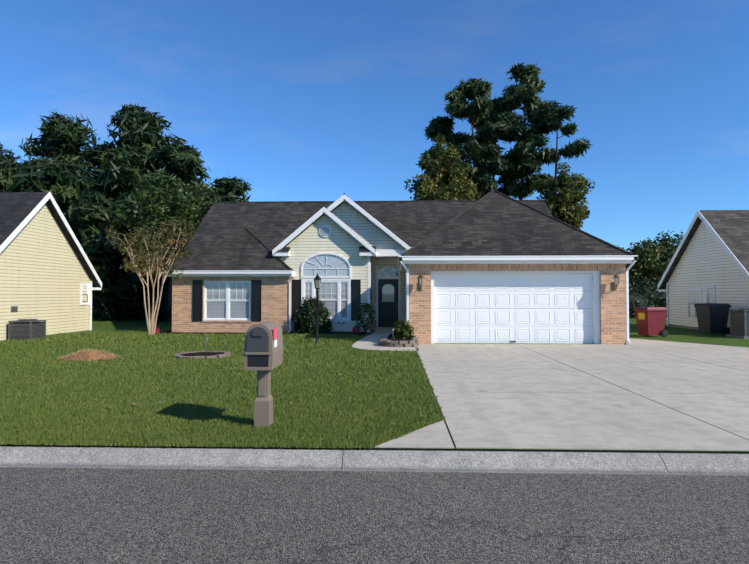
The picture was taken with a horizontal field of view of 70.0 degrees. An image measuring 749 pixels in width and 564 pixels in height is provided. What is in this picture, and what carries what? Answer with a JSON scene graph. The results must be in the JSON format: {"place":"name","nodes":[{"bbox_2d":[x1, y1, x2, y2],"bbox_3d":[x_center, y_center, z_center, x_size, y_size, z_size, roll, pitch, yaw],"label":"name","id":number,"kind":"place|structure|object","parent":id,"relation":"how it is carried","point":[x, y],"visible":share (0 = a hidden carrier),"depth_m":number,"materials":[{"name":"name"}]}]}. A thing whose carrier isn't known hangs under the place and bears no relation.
{"place":"outdoors","nodes":[
{"label":"outdoors","id":0,"kind":"place"},
{"bbox_2d":[92,284,138,318],"bbox_3d":[-14.881,0.694,33.468,6.149,3.146,5.302,0,-1,2],"label":"hedge","id":1,"kind":"object","parent":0,"point":[97,315],"depth_m":32.16,"materials":[{"name":"green plant"}]},
{"bbox_2d":[140,278,171,319],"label":"tree","id":2,"kind":"object","parent":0,"point":[169,313],"depth_m":28.90,"materials":[{"name":"green plant"}]},
{"bbox_2d":[0,444,366,453],"bbox_3d":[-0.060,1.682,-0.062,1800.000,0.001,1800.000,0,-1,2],"label":"ground","id":3,"kind":"structure","parent":0,"point":[220,447],"depth_m":5.84,"materials":[{"name":"green plant"}]},
{"bbox_2d":[0,446,748,475],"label":"kerb gutter","id":4,"kind":"object","parent":3,"relation":"on","point":[422,461],"visible":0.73,"depth_m":5.14,"materials":[{"name":"concrete"}]},
{"bbox_2d":[300,251,351,264],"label":"wall","id":5,"kind":"structure","parent":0,"point":[347,255],"depth_m":20.97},
{"bbox_2d":[0,466,748,563],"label":"road","id":6,"kind":"structure","parent":0,"point":[88,515],"depth_m":3.95,"materials":[{"name":"grey asphalt"}]},
{"bbox_2d":[0,311,748,451],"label":"lawn","id":7,"kind":"structure","parent":0,"point":[10,427],"depth_m":8.22,"materials":[{"name":"green plant"}]},
{"bbox_2d":[0,157,20,191],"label":"tree","id":8,"kind":"object","parent":7,"relation":"on","point":[6,174],"visible":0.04,"depth_m":32.27,"materials":[{"name":"green plant"}]},
{"bbox_2d":[0,142,20,191],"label":"tree","id":9,"kind":"object","parent":7,"relation":"on","point":[9,157],"depth_m":35.83,"materials":[{"name":"green plant"}]},
{"bbox_2d":[8,319,45,340],"bbox_3d":[-11.450,1.605,17.651,0.910,0.755,0.910,0,-1,2],"label":"air conditioning unit","id":10,"kind":"object","parent":7,"relation":"on","point":[25,329],"visible":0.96,"depth_m":17.30,"materials":[{"name":"metal"}]},
{"bbox_2d":[0,192,101,340],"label":"neighbouring house","id":11,"kind":"structure","parent":7,"relation":"on","point":[49,275],"depth_m":19.16,"materials":[{"name":"beige plastic"}]},
{"bbox_2d":[10,109,100,191],"bbox_3d":[-21.705,-4.738,37.576,8.468,14.142,9.705,0,-1,2],"label":"tree","id":12,"kind":"object","parent":7,"relation":"on","point":[64,137],"depth_m":35.78,"materials":[{"name":"green plant"}]},
{"bbox_2d":[6,156,111,238],"bbox_3d":[-19.613,-2.764,31.821,8.189,9.945,7.768,0,-1,2],"label":"tree","id":13,"kind":"object","parent":7,"relation":"on","point":[61,183],"depth_m":31.42,"materials":[{"name":"green plant"}]},
{"bbox_2d":[58,348,122,361],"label":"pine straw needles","id":14,"kind":"object","parent":7,"relation":"on","point":[76,355],"visible":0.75,"depth_m":12.21,"materials":[{"name":"brown plant"}]},
{"bbox_2d":[66,351,115,361],"bbox_3d":[-6.614,1.692,12.358,1.248,0.188,0.996,0,-1,2],"label":"dirt mound","id":15,"kind":"object","parent":7,"relation":"on","point":[86,357],"visible":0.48,"depth_m":12.16,"materials":[{"name":"brown soil"}]},
{"bbox_2d":[64,161,171,320],"bbox_3d":[-14.475,-2.224,31.191,8.275,9.162,8.185,0,-1,2],"label":"tree","id":16,"kind":"object","parent":7,"relation":"on","point":[100,251],"depth_m":29.39,"materials":[{"name":"green plant"}]},
{"bbox_2d":[85,103,188,290],"bbox_3d":[-16.493,-5.054,37.155,8.531,14.759,9.242,0,-1,2],"label":"tree","id":17,"kind":"object","parent":7,"relation":"on","point":[147,142],"depth_m":35.98,"materials":[{"name":"green plant"}]},
{"bbox_2d":[113,276,168,319],"bbox_3d":[-12.393,0.767,31.485,5.487,2.881,4.556,0,-1,2],"label":"hedge","id":18,"kind":"object","parent":7,"relation":"on","point":[120,314],"depth_m":29.87,"materials":[{"name":"green plant"}]},
{"bbox_2d":[104,217,199,334],"bbox_3d":[-8.259,-0.301,19.745,3.408,4.513,3.377,0,-1,2],"label":"crepe myrtle","id":19,"kind":"object","parent":7,"relation":"on","point":[145,256],"depth_m":19.34,"materials":[{"name":"green plant"}]},
{"bbox_2d":[105,168,221,321],"bbox_3d":[-11.071,-1.814,28.908,6.396,7.948,6.578,0,-1,2],"label":"tree","id":20,"kind":"object","parent":7,"relation":"on","point":[182,208],"depth_m":27.28,"materials":[{"name":"green plant"}]},
{"bbox_2d":[142,144,224,282],"bbox_3d":[-13.139,-3.466,35.724,8.713,11.522,7.588,0,-1,2],"label":"tree","id":21,"kind":"object","parent":7,"relation":"on","point":[187,160],"depth_m":34.70,"materials":[{"name":"green plant"}]},
{"bbox_2d":[179,199,214,252],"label":"tree","id":22,"kind":"object","parent":7,"relation":"on","point":[206,211],"visible":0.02,"depth_m":29.22,"materials":[{"name":"green plant"}]},
{"bbox_2d":[19,359,378,429],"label":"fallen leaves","id":23,"kind":"object","parent":7,"relation":"on","point":[240,369],"visible":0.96,"depth_m":7.79,"materials":[{"name":"brown plant"}]},
{"bbox_2d":[173,351,230,359],"bbox_3d":[-4.147,1.756,12.892,1.316,0.102,1.328,0,-1,2],"label":"tree ring edging","id":24,"kind":"object","parent":7,"relation":"on","point":[200,354],"visible":0.85,"depth_m":12.63,"materials":[{"name":"stone"}]},
{"bbox_2d":[207,176,251,201],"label":"tree","id":25,"kind":"object","parent":7,"relation":"on","point":[234,189],"visible":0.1,"depth_m":36.15,"materials":[{"name":"green plant"}]},
{"bbox_2d":[244,321,282,427],"bbox_3d":[-1.271,1.060,6.163,0.332,1.190,0.610,0,-1,2],"label":"mailbox","id":26,"kind":"object","parent":7,"relation":"on","point":[263,349],"visible":1,"depth_m":5.99,"materials":[{"name":"plastic"}]},
{"bbox_2d":[155,330,402,337],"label":"mulch beds","id":27,"kind":"object","parent":7,"relation":"on","point":[331,332],"visible":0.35,"depth_m":20.36,"materials":[{"name":"brown soil"}]},
{"bbox_2d":[155,321,359,332],"bbox_3d":[-4.497,1.684,20.522,7.887,0.560,0.558,0,-1,-2],"label":"yard decor","id":28,"kind":"object","parent":27,"relation":"on","point":[356,329],"visible":0.69,"depth_m":20.37,"materials":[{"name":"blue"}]},
{"bbox_2d":[293,296,332,332],"bbox_3d":[-2.325,1.258,20.274,1.540,1.430,1.343,0,-1,2],"label":"boxwood shrub","id":29,"kind":"object","parent":27,"relation":"on","point":[326,325],"depth_m":19.97,"materials":[{"name":"green plant"}]},
{"bbox_2d":[354,302,376,332],"bbox_3d":[-0.335,1.363,20.398,0.874,1.201,0.761,0,-1,2],"label":"rose bush","id":30,"kind":"object","parent":27,"relation":"on","point":[371,311],"depth_m":20.34,"materials":[{"name":"green plant"}]},
{"bbox_2d":[314,273,320,342],"bbox_3d":[-1.734,0.801,16.228,0.240,2.140,0.208,0,-1,2],"label":"lamp post","id":31,"kind":"object","parent":7,"relation":"on","point":[317,280],"visible":0.92,"depth_m":16.20,"materials":[{"name":"black metal"}]},
{"bbox_2d":[352,327,417,350],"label":"front walk","id":32,"kind":"structure","parent":7,"relation":"on","point":[370,342],"depth_m":16.49,"materials":[{"name":"concrete"}]},
{"bbox_2d":[378,338,418,346],"bbox_3d":[0.699,1.763,15.623,1.176,0.207,1.178,0,-1,2],"label":"stone edging","id":33,"kind":"object","parent":32,"relation":"on","point":[397,342],"visible":0.98,"depth_m":15.20,"materials":[{"name":"stone"}]},
{"bbox_2d":[391,320,415,339],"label":"garage plant leaves","id":34,"kind":"object","parent":33,"relation":"on","point":[405,327],"visible":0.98,"depth_m":15.87,"materials":[{"name":"green plant"}]},
{"bbox_2d":[172,202,625,343],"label":"house walls","id":35,"kind":"structure","parent":7,"relation":"on","point":[274,298],"depth_m":20.45,"materials":[{"name":"brick"}]},
{"bbox_2d":[192,279,360,320],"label":"window shutters","id":36,"kind":"object","parent":35,"relation":"attached to","point":[197,308],"visible":0.88,"depth_m":20.49,"materials":[{"name":"black plastic"}]},
{"bbox_2d":[204,252,350,320],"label":"house windows","id":37,"kind":"structure","parent":35,"relation":"in","point":[227,300],"depth_m":20.89,"materials":[{"name":"white glass"}]},
{"bbox_2d":[376,266,400,326],"bbox_3d":[0.585,0.617,22.779,1.040,2.590,0.125,0,-1,2],"label":"front door","id":38,"kind":"structure","parent":35,"relation":"attached to","point":[388,312],"depth_m":22.79,"materials":[{"name":"black paint"}]},
{"bbox_2d":[378,266,400,310],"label":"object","id":39,"kind":"object","parent":35,"relation":"attached to","point":[379,267],"visible":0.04,"depth_m":22.75,"materials":[{"name":"beige"}]},
{"bbox_2d":[167,189,632,276],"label":"house roof","id":40,"kind":"structure","parent":35,"relation":"on","point":[245,235],"depth_m":20.67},
{"bbox_2d":[170,194,637,344],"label":"house trim","id":41,"kind":"structure","parent":35,"relation":"attached to","point":[324,230],"depth_m":16.22,"materials":[{"name":"white paint"}]},
{"bbox_2d":[434,274,592,343],"bbox_3d":[4.206,0.808,16.286,4.790,2.124,0.070,0,-1,2],"label":"garage door","id":42,"kind":"structure","parent":35,"relation":"attached to","point":[546,326],"depth_m":16.28,"materials":[{"name":"white metal"}]},
{"bbox_2d":[417,273,619,289],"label":"wall lanterns","id":43,"kind":"object","parent":35,"relation":"attached to","point":[615,283],"visible":1,"depth_m":15.86,"materials":[{"name":"gold metal"}]},
{"bbox_2d":[629,283,659,317],"bbox_3d":[15.640,1.137,34.358,5.408,2.337,4.564,0,-1,2],"label":"hedge","id":44,"kind":"object","parent":7,"relation":"on","point":[635,288],"depth_m":33.03,"materials":[{"name":"green plant"}]},
{"bbox_2d":[617,237,676,285],"bbox_3d":[18.998,-0.409,39.266,6.583,5.573,6.444,0,-1,2],"label":"tree","id":45,"kind":"object","parent":7,"relation":"on","point":[652,253],"depth_m":37.87,"materials":[{"name":"green plant"}]},
{"bbox_2d":[629,278,666,316],"bbox_3d":[18.198,0.997,35.362,6.467,2.598,5.142,0,-1,2],"label":"hedge","id":46,"kind":"object","parent":7,"relation":"on","point":[644,283],"depth_m":33.86,"materials":[{"name":"green plant"}]},
{"bbox_2d":[634,307,667,336],"bbox_3d":[9.797,1.410,18.926,0.925,1.039,0.735,0,-1,-13],"label":"trash bin","id":47,"kind":"object","parent":7,"relation":"on","point":[650,321],"visible":1,"depth_m":18.66,"materials":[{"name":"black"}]},
{"bbox_2d":[640,231,683,276],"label":"tree","id":48,"kind":"object","parent":7,"relation":"on","point":[665,241],"visible":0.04,"depth_m":40.03,"materials":[{"name":"green plant"}]},
{"bbox_2d":[658,210,748,329],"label":"neighbour house","id":49,"kind":"structure","parent":7,"relation":"on","point":[709,262],"depth_m":21.66,"materials":[{"name":"beige plastic"}]},
{"bbox_2d":[693,303,730,333],"bbox_3d":[12.745,1.383,20.122,1.019,1.145,0.810,0,-1,-8],"label":"trash cart","id":50,"kind":"object","parent":7,"relation":"on","point":[712,317],"visible":0.96,"depth_m":19.82,"materials":[{"name":"black plastic"}]},
{"bbox_2d":[726,308,748,338],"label":"air conditioning unit","id":51,"kind":"object","parent":7,"relation":"on","point":[739,322],"visible":1,"depth_m":18.33,"materials":[{"name":"metal"}]},
{"bbox_2d":[0,0,748,259],"label":"sky","id":52,"kind":"structure","parent":0,"point":[297,100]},
{"bbox_2d":[404,132,478,200],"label":"tree","id":53,"kind":"object","parent":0,"point":[442,175],"depth_m":44.37,"materials":[{"name":"green plant"}]},
{"bbox_2d":[416,115,471,200],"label":"tree","id":54,"kind":"object","parent":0,"point":[443,125],"depth_m":48.91,"materials":[{"name":"green plant"}]},
{"bbox_2d":[438,78,515,199],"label":"pine","id":55,"kind":"object","parent":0,"point":[476,90],"depth_m":46.86,"materials":[{"name":"green plant"}]},
{"bbox_2d":[463,96,517,197],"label":"pine","id":56,"kind":"object","parent":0,"point":[504,184],"depth_m":50.21,"materials":[{"name":"green plant"}]},
{"bbox_2d":[488,62,562,199],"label":"pine","id":57,"kind":"object","parent":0,"point":[528,89],"depth_m":47.59,"materials":[{"name":"green plant"}]},
{"bbox_2d":[522,104,591,203],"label":"pine","id":58,"kind":"object","parent":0,"point":[578,147],"depth_m":46.21,"materials":[{"name":"green plant"}]},
{"bbox_2d":[367,338,748,453],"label":"driveway","id":59,"kind":"structure","parent":0,"point":[640,394],"depth_m":7.77,"materials":[{"name":"concrete"}]},
{"bbox_2d":[529,162,594,228],"bbox_3d":[13.972,-3.220,39.745,4.624,11.198,4.167,0,-1,2],"label":"tree","id":60,"kind":"object","parent":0,"point":[566,185],"depth_m":38.77,"materials":[{"name":"green plant"}]}
]}

